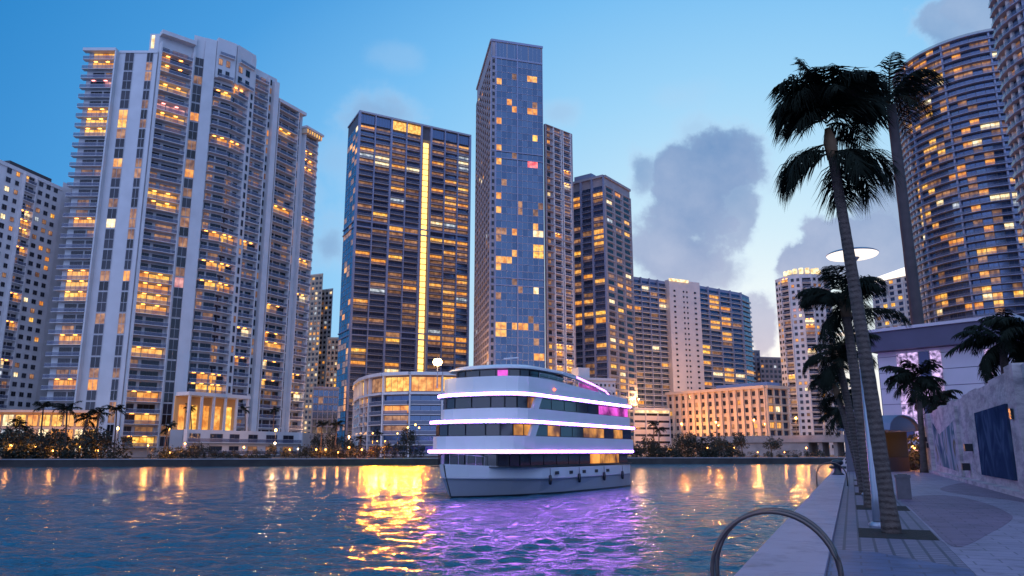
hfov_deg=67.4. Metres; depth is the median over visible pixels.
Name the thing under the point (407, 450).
shrub
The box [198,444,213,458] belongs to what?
shrub
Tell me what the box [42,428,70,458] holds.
shrub
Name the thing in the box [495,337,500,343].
window
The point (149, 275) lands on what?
window
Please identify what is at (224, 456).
shrub
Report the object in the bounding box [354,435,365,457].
palm tree
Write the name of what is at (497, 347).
window
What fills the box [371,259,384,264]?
window
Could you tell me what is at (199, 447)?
shrub
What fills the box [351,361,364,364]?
window
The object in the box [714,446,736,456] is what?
shrub
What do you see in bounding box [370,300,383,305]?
window
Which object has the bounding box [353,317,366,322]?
window
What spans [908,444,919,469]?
shrub
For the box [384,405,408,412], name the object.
window
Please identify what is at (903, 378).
palm tree
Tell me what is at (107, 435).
shrub
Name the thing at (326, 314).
stepped beige tower
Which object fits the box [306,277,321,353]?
window
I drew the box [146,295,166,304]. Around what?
window
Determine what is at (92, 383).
window
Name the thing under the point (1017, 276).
window
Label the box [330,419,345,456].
palm tree
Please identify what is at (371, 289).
window
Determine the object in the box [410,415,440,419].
window
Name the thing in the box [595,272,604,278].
window
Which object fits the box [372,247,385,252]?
window
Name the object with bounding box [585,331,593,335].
window
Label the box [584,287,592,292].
window
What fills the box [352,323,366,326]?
window
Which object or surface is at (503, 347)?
window
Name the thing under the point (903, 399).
window
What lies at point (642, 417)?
white parking block
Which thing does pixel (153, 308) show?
window
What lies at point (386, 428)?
window
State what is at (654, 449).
shrub
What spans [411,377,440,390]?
top window
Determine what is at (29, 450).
shrub
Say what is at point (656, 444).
shrub
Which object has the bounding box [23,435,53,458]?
shrub
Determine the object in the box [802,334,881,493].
palm tree
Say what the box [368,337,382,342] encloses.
window
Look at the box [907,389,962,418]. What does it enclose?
palm tree
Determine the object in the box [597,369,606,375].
window
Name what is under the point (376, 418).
window
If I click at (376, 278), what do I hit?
window
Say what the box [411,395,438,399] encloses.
window
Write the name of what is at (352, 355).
window
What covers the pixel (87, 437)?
shrub
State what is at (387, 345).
window
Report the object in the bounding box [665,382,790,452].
floodlit stone building
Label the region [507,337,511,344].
window
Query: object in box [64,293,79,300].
window
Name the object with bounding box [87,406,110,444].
palm tree
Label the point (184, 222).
window
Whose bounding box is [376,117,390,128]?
crown window
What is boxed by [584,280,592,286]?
window
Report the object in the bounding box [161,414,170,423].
window
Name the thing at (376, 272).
window
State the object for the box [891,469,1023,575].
pavement
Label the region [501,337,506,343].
window
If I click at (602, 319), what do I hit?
window
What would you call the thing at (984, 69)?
window
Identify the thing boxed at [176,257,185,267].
window
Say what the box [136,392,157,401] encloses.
window
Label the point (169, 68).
window
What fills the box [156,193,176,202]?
window
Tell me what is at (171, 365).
window
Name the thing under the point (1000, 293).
window
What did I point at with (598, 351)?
window
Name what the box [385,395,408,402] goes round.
window
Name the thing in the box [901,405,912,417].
window
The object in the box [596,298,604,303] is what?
window
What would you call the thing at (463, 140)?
crown window
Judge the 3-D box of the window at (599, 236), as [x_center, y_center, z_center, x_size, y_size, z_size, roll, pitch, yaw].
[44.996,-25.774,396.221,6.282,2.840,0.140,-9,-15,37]
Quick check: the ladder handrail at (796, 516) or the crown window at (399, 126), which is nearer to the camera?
the ladder handrail at (796, 516)
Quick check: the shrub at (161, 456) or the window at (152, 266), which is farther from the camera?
the window at (152, 266)
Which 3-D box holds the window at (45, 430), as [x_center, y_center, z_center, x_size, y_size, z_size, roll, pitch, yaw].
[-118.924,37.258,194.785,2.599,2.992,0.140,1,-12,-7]
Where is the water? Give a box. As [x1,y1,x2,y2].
[0,464,833,575]
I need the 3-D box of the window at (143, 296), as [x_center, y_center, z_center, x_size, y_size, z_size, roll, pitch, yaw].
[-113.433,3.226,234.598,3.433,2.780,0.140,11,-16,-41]
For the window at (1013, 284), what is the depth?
314.48 m
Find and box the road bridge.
[691,435,844,456]
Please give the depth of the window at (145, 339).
235.02 m
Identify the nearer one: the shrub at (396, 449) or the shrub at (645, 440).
the shrub at (396, 449)
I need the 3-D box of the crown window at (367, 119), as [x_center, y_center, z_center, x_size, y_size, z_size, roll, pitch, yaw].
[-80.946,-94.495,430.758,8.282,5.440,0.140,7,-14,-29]
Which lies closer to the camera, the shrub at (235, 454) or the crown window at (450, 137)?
the shrub at (235, 454)
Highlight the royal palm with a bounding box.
[853,52,951,324]
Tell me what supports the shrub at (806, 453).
on the ground
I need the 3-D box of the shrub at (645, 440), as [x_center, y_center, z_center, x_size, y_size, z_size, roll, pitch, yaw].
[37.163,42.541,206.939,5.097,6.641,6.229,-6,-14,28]
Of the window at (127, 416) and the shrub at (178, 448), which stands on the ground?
the shrub at (178, 448)
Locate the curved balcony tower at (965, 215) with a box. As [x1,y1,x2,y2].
[892,28,1023,322]
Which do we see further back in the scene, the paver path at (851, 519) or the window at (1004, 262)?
the window at (1004, 262)
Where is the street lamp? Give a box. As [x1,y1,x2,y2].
[826,247,880,526]
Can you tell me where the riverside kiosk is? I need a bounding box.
[840,415,917,471]
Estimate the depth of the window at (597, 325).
386.92 m
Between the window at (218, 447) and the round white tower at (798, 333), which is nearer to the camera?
the window at (218, 447)
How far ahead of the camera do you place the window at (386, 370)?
411.57 m
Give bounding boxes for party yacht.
[428,355,634,497]
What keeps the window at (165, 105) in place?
in the white condo tower at (186, 268)
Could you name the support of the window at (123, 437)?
in the white condo tower at (186, 268)
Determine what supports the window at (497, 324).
in the blue glass tower at (509, 301)
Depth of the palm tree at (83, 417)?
172.45 m
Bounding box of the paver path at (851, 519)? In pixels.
[826,471,968,575]
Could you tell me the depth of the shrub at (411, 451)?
192.62 m
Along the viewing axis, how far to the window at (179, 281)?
243.02 m
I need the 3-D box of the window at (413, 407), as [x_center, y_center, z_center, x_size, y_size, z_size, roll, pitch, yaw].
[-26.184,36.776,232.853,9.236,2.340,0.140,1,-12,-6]
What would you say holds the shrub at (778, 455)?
on the ground
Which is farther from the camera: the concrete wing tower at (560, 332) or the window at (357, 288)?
the window at (357, 288)
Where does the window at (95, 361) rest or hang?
in the white condo tower at (186, 268)
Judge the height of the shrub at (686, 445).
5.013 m
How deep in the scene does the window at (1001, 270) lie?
317.53 m
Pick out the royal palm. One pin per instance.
(906, 92)
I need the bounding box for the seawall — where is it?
[0,457,844,466]
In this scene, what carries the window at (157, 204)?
in the white condo tower at (186, 268)
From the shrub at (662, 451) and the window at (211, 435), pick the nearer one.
the shrub at (662, 451)
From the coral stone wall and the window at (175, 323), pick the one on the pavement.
the coral stone wall
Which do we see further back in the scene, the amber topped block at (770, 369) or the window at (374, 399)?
the amber topped block at (770, 369)
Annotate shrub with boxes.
[0,427,18,458]
[0,435,41,458]
[1,433,61,458]
[3,426,39,458]
[22,437,64,458]
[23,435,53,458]
[37,438,87,458]
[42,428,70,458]
[56,440,92,458]
[71,435,90,458]
[79,427,114,458]
[81,426,113,458]
[82,436,135,458]
[147,447,173,458]
[157,445,175,458]
[163,446,187,458]
[174,448,188,458]
[180,445,201,458]
[191,441,205,458]
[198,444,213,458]
[208,448,223,458]
[219,451,228,457]
[226,449,238,457]
[234,450,250,457]
[242,449,263,457]
[253,451,266,457]
[264,443,276,457]
[273,446,291,457]
[290,449,297,457]
[296,444,307,457]
[300,444,319,457]
[308,446,325,457]
[321,446,338,457]
[330,442,341,457]
[336,447,355,457]
[344,447,360,457]
[355,443,364,457]
[363,447,377,457]
[370,444,380,457]
[379,440,392,457]
[389,442,402,457]
[399,444,412,457]
[408,447,417,457]
[413,444,425,457]
[627,441,653,456]
[640,434,660,456]
[646,443,678,456]
[648,440,659,456]
[658,443,679,456]
[666,446,688,456]
[671,440,693,456]
[684,437,700,456]
[687,444,714,456]
[696,440,719,456]
[699,440,731,456]
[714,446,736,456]
[722,444,740,456]
[747,451,758,456]
[763,450,772,456]
[776,451,787,456]
[787,450,801,456]
[799,451,812,456]
[811,448,824,456]
[907,434,919,469]
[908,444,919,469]
[911,433,919,460]
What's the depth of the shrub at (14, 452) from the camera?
164.60 m
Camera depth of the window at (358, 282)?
411.92 m
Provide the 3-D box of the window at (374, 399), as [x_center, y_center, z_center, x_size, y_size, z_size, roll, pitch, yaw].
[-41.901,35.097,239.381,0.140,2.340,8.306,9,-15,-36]
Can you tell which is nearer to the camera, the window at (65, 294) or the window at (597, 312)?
the window at (65, 294)
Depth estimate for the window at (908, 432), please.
61.80 m
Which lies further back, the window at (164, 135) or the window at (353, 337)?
the window at (353, 337)
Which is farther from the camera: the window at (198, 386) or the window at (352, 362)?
the window at (352, 362)
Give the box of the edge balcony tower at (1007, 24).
[988,0,1023,247]
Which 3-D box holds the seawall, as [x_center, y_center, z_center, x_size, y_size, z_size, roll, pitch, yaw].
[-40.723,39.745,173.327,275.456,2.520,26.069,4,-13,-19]
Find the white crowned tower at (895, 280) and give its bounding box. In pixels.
[872,267,910,328]
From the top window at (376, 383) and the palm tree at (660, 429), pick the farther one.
the top window at (376, 383)
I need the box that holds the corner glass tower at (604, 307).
[573,173,637,453]
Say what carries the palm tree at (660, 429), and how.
on the ground
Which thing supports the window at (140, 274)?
in the white condo tower at (186, 268)
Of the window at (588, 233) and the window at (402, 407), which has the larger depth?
the window at (588, 233)
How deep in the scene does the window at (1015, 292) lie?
313.79 m
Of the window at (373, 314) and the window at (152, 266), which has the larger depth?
the window at (373, 314)
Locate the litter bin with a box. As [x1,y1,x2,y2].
[894,474,911,498]
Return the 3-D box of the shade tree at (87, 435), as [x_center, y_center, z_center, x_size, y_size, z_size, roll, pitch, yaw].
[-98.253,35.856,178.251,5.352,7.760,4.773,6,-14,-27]
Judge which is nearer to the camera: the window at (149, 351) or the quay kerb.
the quay kerb
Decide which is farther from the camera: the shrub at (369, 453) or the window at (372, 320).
the window at (372, 320)
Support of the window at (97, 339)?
in the white condo tower at (186, 268)
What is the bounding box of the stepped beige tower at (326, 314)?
[317,288,332,386]
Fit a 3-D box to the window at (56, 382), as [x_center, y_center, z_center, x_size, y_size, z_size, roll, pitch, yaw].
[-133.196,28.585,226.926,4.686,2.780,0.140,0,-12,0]
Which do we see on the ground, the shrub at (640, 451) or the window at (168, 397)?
the shrub at (640, 451)
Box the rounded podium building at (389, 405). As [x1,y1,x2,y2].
[351,371,455,456]
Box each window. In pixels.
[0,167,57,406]
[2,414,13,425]
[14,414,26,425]
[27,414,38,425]
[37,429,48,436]
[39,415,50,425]
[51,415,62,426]
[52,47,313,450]
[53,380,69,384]
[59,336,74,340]
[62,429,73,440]
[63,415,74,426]
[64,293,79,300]
[65,282,80,285]
[67,271,82,275]
[67,380,75,384]
[72,336,80,340]
[73,219,88,226]
[74,429,85,438]
[75,416,85,426]
[85,402,95,409]
[86,120,100,122]
[87,110,101,112]
[87,379,97,389]
[88,415,98,426]
[90,357,100,367]
[92,335,102,345]
[94,53,108,55]
[95,313,104,323]
[122,437,132,446]
[124,414,134,423]
[126,392,136,400]
[131,347,141,356]
[131,437,153,446]
[133,414,155,423]
[134,426,152,431]
[136,304,145,312]
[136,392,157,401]
[137,294,146,301]
[137,404,154,412]
[138,283,147,291]
[139,273,148,280]
[139,382,156,390]
[140,371,157,379]
[141,348,161,357]
[141,360,158,368]
[143,338,160,346]
[145,305,165,314]
[145,328,161,335]
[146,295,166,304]
[146,317,162,325]
[147,284,167,293]
[148,274,168,283]
[151,264,167,272]
[152,254,168,262]
[153,244,169,252]
[154,234,170,242]
[155,203,175,212]
[155,223,171,231]
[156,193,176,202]
[156,213,172,221]
[159,184,175,191]
[159,436,168,445]
[160,174,176,181]
[160,425,169,436]
[161,164,177,172]
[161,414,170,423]
[162,154,178,159]
[162,403,172,414]
[164,115,183,124]
[164,135,180,143]
[164,382,174,392]
[164,393,173,402]
[165,105,184,114]
[166,360,175,370]
[166,371,175,380]
[167,86,186,94]
[168,339,177,349]
[169,68,188,76]
[170,318,179,328]
[172,297,181,307]
[174,277,183,287]
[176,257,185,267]
[178,237,187,247]
[180,217,188,227]
[195,384,206,389]
[196,374,207,382]
[204,281,215,289]
[205,262,216,269]
[208,232,219,240]
[210,434,222,437]
[210,446,221,450]
[266,435,276,438]
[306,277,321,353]
[336,125,467,449]
[350,367,364,372]
[350,373,364,378]
[351,342,365,347]
[351,348,365,353]
[351,354,364,359]
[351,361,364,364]
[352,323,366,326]
[352,329,365,334]
[352,336,365,341]
[353,299,366,304]
[353,305,366,310]
[353,311,366,316]
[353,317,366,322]
[354,274,367,280]
[354,280,367,286]
[354,287,367,292]
[354,293,367,298]
[355,262,368,267]
[355,268,368,273]
[361,114,374,125]
[367,355,381,360]
[367,362,381,365]
[367,368,381,371]
[368,331,382,335]
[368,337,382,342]
[368,343,381,348]
[368,349,381,354]
[369,306,383,311]
[369,312,383,317]
[369,318,382,323]
[369,325,382,328]
[370,276,384,281]
[370,282,384,287]
[370,288,383,293]
[370,294,383,299]
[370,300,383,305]
[370,426,380,431]
[370,436,379,440]
[371,253,385,257]
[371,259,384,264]
[371,264,384,270]
[371,270,384,275]
[371,396,381,403]
[371,406,381,411]
[371,416,380,423]
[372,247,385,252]
[372,378,381,392]
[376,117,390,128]
[383,436,406,440]
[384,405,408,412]
[384,415,407,422]
[384,425,407,430]
[385,344,398,349]
[385,350,398,355]
[385,356,398,361]
[385,363,398,365]
[385,369,397,371]
[385,377,408,391]
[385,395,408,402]
[386,326,399,329]
[386,332,398,336]
[386,338,398,343]
[393,121,420,134]
[410,405,440,412]
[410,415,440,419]
[410,425,435,430]
[410,446,432,450]
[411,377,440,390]
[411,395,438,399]
[412,436,436,440]
[433,130,443,139]
[443,377,455,390]
[446,132,456,142]
[459,135,468,145]
[474,58,543,367]
[495,314,500,321]
[495,322,500,328]
[495,329,500,336]
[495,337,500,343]
[495,344,500,351]
[495,352,500,358]
[497,42,506,57]
[501,322,506,328]
[501,330,506,336]
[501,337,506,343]
[501,345,506,351]
[501,352,506,358]
[506,345,511,351]
[507,44,527,60]
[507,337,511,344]
[512,345,516,351]
[529,47,540,62]
[547,127,551,368]
[573,186,634,442]
[576,320,581,325]
[584,274,592,279]
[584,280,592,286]
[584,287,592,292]
[584,293,592,298]
[584,299,592,305]
[585,312,592,317]
[585,318,593,324]
[585,325,593,330]
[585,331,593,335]
[585,338,593,343]
[585,344,593,348]
[585,351,593,354]
[586,364,594,369]
[594,229,603,234]
[594,235,603,239]
[594,241,603,245]
[595,247,603,253]
[595,253,603,259]
[595,266,603,271]
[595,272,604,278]
[595,278,604,284]
[595,285,604,290]
[596,291,604,297]
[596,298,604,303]
[596,304,604,309]
[596,310,605,316]
[596,317,605,322]
[596,323,605,329]
[597,330,605,335]
[597,336,605,342]
[597,343,605,346]
[597,349,606,353]
[597,356,606,360]
[597,363,606,368]
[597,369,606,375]
[634,280,754,407]
[634,413,644,415]
[669,396,677,437]
[753,353,759,380]
[776,277,844,447]
[875,277,906,328]
[877,355,883,414]
[896,353,907,368]
[901,390,909,403]
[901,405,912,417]
[903,32,1023,322]
[904,431,914,437]
[907,352,918,367]
[913,405,924,420]
[918,351,928,364]
[930,350,941,366]
[932,368,943,383]
[984,308,994,312]
[989,270,999,276]
[990,277,1000,283]
[991,285,1001,291]
[992,292,1002,298]
[993,300,1003,304]
[994,307,1004,311]
[999,261,1008,267]
[1000,268,1009,274]
[1001,276,1010,282]
[1002,284,1011,287]
[1003,291,1013,297]
[1004,299,1014,305]
[1011,275,1020,281]
[1012,283,1021,289]
[1013,290,1022,294]
[1014,298,1023,304]
[1016,306,1023,312]
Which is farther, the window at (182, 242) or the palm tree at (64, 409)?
the window at (182, 242)
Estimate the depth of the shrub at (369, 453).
186.13 m
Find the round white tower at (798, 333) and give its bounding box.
[775,268,844,454]
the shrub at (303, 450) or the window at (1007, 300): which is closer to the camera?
the shrub at (303, 450)
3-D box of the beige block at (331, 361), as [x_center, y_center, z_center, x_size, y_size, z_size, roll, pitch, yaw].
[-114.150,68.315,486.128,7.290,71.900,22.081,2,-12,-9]
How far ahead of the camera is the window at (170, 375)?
236.86 m
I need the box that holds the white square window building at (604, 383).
[572,367,615,395]
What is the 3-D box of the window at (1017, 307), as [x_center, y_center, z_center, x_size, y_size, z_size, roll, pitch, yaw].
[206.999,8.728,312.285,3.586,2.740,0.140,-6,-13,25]
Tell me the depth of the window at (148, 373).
232.96 m
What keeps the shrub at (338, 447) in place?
on the ground
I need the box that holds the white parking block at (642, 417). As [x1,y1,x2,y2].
[633,407,671,453]
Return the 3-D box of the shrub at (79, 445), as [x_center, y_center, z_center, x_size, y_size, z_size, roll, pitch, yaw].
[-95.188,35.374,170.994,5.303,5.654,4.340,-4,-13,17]
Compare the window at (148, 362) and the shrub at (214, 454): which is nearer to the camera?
the shrub at (214, 454)
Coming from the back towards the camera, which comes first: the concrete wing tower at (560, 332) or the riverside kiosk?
the concrete wing tower at (560, 332)
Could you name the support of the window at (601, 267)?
in the corner glass tower at (604, 307)
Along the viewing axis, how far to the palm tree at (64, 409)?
173.41 m
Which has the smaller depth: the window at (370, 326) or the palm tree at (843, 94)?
the palm tree at (843, 94)
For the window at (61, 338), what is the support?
in the white condo tower at (186, 268)
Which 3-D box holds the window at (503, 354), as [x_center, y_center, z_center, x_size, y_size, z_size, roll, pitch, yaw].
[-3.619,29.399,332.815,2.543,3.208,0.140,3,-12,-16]
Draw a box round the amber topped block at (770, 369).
[759,357,782,385]
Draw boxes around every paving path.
[828,550,975,575]
[901,495,1012,546]
[940,483,1023,501]
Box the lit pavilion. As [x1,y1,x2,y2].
[0,410,99,457]
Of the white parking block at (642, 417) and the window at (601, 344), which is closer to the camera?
the white parking block at (642, 417)
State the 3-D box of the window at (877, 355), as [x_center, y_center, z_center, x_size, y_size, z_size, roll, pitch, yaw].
[31.680,10.148,64.575,2.300,8.800,0.080,10,-16,-40]
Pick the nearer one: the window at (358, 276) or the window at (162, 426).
the window at (162, 426)
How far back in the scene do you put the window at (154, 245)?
241.18 m
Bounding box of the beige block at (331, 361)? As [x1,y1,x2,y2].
[325,337,337,386]
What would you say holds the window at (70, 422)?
in the lit pavilion
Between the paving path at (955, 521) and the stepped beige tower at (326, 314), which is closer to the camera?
the paving path at (955, 521)
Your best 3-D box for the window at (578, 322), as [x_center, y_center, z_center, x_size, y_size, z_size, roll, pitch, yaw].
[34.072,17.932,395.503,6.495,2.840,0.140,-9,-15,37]
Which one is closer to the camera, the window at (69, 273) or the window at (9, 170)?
the window at (69, 273)
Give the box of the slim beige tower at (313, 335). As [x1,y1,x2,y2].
[302,273,322,432]
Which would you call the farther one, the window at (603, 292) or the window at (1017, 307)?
the window at (603, 292)
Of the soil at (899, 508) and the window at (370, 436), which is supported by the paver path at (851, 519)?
the soil at (899, 508)
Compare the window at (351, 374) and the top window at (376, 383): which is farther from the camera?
the window at (351, 374)
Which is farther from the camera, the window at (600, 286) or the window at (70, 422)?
the window at (600, 286)
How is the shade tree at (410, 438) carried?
on the ground
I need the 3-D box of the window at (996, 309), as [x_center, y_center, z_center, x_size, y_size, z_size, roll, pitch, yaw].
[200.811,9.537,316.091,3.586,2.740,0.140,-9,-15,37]
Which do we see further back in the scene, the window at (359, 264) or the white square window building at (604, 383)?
the window at (359, 264)
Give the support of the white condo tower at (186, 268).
on the ground
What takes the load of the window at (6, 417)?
in the lit pavilion
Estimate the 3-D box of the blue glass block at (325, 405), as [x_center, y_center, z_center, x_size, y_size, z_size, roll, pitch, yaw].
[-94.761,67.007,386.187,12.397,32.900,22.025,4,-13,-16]
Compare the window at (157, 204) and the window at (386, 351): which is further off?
the window at (386, 351)
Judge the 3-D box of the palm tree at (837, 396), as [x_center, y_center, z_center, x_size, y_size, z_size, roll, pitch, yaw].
[12.899,5.420,30.145,2.477,4.681,2.357,0,-12,0]
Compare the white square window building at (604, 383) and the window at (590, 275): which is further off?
the window at (590, 275)
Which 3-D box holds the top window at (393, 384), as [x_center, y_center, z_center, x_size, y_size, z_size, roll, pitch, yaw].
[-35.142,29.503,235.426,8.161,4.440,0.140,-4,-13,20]
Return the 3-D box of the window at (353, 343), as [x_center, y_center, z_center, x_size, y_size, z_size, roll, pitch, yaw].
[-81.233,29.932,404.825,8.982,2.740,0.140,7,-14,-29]
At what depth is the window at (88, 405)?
225.69 m
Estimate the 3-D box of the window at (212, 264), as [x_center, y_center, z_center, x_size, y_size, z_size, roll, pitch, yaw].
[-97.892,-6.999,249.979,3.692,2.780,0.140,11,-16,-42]
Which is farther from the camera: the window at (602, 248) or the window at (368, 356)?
the window at (368, 356)
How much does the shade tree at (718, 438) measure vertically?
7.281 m
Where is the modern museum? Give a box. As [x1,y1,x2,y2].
[868,313,1023,450]
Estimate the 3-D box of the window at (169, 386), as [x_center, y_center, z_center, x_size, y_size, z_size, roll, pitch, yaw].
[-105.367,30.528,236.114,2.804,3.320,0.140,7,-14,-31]
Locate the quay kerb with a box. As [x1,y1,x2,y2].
[734,457,846,575]
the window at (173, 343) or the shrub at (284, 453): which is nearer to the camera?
the shrub at (284, 453)
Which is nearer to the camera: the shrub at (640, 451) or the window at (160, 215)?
the shrub at (640, 451)
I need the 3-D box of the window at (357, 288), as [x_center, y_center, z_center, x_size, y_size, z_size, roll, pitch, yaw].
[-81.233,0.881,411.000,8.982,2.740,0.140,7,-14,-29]
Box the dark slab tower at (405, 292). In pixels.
[336,110,470,453]
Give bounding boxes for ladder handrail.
[710,507,843,575]
[816,462,847,487]
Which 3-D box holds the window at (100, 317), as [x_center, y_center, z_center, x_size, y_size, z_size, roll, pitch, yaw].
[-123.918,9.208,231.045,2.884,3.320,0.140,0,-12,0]
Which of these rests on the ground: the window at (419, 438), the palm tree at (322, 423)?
the palm tree at (322, 423)
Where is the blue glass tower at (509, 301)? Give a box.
[473,38,544,367]
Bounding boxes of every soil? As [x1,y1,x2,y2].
[856,505,909,510]
[858,528,939,540]
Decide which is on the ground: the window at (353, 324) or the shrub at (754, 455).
the shrub at (754, 455)
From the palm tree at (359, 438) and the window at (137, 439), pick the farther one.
the window at (137, 439)
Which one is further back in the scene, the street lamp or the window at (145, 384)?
the window at (145, 384)
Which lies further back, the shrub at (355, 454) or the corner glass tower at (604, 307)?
the corner glass tower at (604, 307)
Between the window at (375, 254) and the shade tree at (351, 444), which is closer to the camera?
the shade tree at (351, 444)
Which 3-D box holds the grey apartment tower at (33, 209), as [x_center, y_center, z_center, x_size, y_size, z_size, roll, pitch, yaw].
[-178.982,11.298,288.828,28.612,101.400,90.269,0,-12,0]
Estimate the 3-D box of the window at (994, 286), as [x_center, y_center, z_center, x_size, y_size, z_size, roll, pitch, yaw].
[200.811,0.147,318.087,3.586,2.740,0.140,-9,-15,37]
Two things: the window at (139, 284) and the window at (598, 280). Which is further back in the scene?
the window at (598, 280)
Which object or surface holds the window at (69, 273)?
in the white condo tower at (186, 268)
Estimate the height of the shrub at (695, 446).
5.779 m
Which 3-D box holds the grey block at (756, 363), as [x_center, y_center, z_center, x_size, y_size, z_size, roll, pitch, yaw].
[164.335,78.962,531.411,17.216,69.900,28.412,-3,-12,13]
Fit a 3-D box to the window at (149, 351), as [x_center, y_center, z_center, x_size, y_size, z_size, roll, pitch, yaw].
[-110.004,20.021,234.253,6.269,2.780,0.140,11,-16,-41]
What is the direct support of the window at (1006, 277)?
in the curved balcony tower at (965, 215)
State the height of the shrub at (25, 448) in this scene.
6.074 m
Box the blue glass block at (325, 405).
[311,386,338,442]
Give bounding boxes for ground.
[0,454,845,458]
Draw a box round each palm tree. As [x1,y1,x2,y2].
[9,416,28,441]
[32,401,54,449]
[53,401,82,444]
[73,411,99,451]
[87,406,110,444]
[107,404,128,455]
[160,421,176,449]
[183,403,196,428]
[240,404,249,430]
[270,406,280,430]
[315,421,328,457]
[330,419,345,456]
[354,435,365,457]
[372,429,383,455]
[647,421,659,456]
[653,427,666,443]
[698,437,706,450]
[766,57,906,533]
[794,265,911,507]
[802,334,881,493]
[806,365,857,485]
[817,406,847,440]
[879,359,947,472]
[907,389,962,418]
[944,308,1023,384]
[978,315,1023,360]
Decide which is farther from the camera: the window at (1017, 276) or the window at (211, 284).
the window at (1017, 276)
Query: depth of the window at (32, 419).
195.22 m
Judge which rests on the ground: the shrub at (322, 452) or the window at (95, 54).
the shrub at (322, 452)
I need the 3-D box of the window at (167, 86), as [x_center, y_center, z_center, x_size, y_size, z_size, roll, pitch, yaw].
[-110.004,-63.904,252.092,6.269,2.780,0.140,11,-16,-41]
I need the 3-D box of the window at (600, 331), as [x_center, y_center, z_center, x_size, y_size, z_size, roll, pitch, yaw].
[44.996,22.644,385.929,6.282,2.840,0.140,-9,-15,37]
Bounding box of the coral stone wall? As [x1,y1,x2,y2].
[924,363,1023,498]
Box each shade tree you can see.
[0,422,22,443]
[13,425,38,444]
[32,425,71,446]
[56,430,79,448]
[78,426,98,458]
[307,433,324,456]
[324,432,341,448]
[337,435,355,457]
[397,427,418,457]
[672,432,687,448]
[685,432,700,455]
[707,432,728,447]
[731,431,749,455]
[763,435,783,456]
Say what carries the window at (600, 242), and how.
in the corner glass tower at (604, 307)
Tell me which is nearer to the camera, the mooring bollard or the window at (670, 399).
the mooring bollard
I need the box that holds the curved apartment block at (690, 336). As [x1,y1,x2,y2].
[634,277,755,407]
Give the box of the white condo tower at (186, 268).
[39,29,334,457]
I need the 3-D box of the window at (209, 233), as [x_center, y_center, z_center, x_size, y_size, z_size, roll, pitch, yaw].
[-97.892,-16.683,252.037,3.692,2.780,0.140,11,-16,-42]
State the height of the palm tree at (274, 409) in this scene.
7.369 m
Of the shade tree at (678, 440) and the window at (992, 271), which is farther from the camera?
the window at (992, 271)
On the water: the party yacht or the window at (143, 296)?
the party yacht
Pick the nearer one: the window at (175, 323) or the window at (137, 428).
the window at (137, 428)
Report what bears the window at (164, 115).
in the white condo tower at (186, 268)
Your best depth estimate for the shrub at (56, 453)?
166.80 m
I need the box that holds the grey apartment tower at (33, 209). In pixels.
[0,160,72,409]
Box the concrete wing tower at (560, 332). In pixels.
[543,124,576,385]
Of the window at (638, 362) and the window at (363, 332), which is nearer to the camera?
the window at (363, 332)
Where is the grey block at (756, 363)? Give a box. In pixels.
[753,350,760,382]
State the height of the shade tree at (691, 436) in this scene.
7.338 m
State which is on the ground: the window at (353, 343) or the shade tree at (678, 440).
the shade tree at (678, 440)
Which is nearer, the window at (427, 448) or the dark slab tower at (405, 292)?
the window at (427, 448)
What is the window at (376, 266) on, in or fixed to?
in the dark slab tower at (405, 292)
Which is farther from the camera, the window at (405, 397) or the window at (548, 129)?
the window at (548, 129)
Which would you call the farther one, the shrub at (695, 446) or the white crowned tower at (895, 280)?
the white crowned tower at (895, 280)
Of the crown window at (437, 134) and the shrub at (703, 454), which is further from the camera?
the crown window at (437, 134)
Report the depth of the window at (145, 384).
232.34 m
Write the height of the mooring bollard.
0.800 m
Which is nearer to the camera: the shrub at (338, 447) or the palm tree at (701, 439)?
the shrub at (338, 447)
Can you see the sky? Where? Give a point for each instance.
(665, 100)
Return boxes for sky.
[0,0,991,444]
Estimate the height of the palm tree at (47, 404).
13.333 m
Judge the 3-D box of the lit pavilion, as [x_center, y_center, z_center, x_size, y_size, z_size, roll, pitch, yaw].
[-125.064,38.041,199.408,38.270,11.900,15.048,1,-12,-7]
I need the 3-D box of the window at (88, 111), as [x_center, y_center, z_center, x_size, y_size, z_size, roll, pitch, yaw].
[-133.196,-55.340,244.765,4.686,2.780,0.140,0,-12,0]
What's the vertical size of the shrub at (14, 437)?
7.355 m
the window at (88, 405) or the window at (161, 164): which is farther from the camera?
the window at (161, 164)
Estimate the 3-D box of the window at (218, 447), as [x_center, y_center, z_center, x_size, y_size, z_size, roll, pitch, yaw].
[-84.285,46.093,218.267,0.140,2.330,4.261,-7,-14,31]
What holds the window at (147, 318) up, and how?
in the white condo tower at (186, 268)
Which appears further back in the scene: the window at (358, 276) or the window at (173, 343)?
the window at (358, 276)
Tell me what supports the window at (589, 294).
in the corner glass tower at (604, 307)
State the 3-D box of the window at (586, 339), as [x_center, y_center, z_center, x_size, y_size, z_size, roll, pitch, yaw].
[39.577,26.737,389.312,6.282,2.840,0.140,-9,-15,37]
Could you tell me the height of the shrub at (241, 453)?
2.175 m
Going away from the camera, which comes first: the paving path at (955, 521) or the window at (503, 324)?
the paving path at (955, 521)
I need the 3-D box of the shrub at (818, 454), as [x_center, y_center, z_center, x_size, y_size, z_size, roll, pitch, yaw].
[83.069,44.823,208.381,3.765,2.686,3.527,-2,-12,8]
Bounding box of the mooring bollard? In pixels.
[829,460,846,474]
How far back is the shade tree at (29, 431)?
173.89 m
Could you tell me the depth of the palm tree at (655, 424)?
208.63 m
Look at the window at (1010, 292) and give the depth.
315.45 m

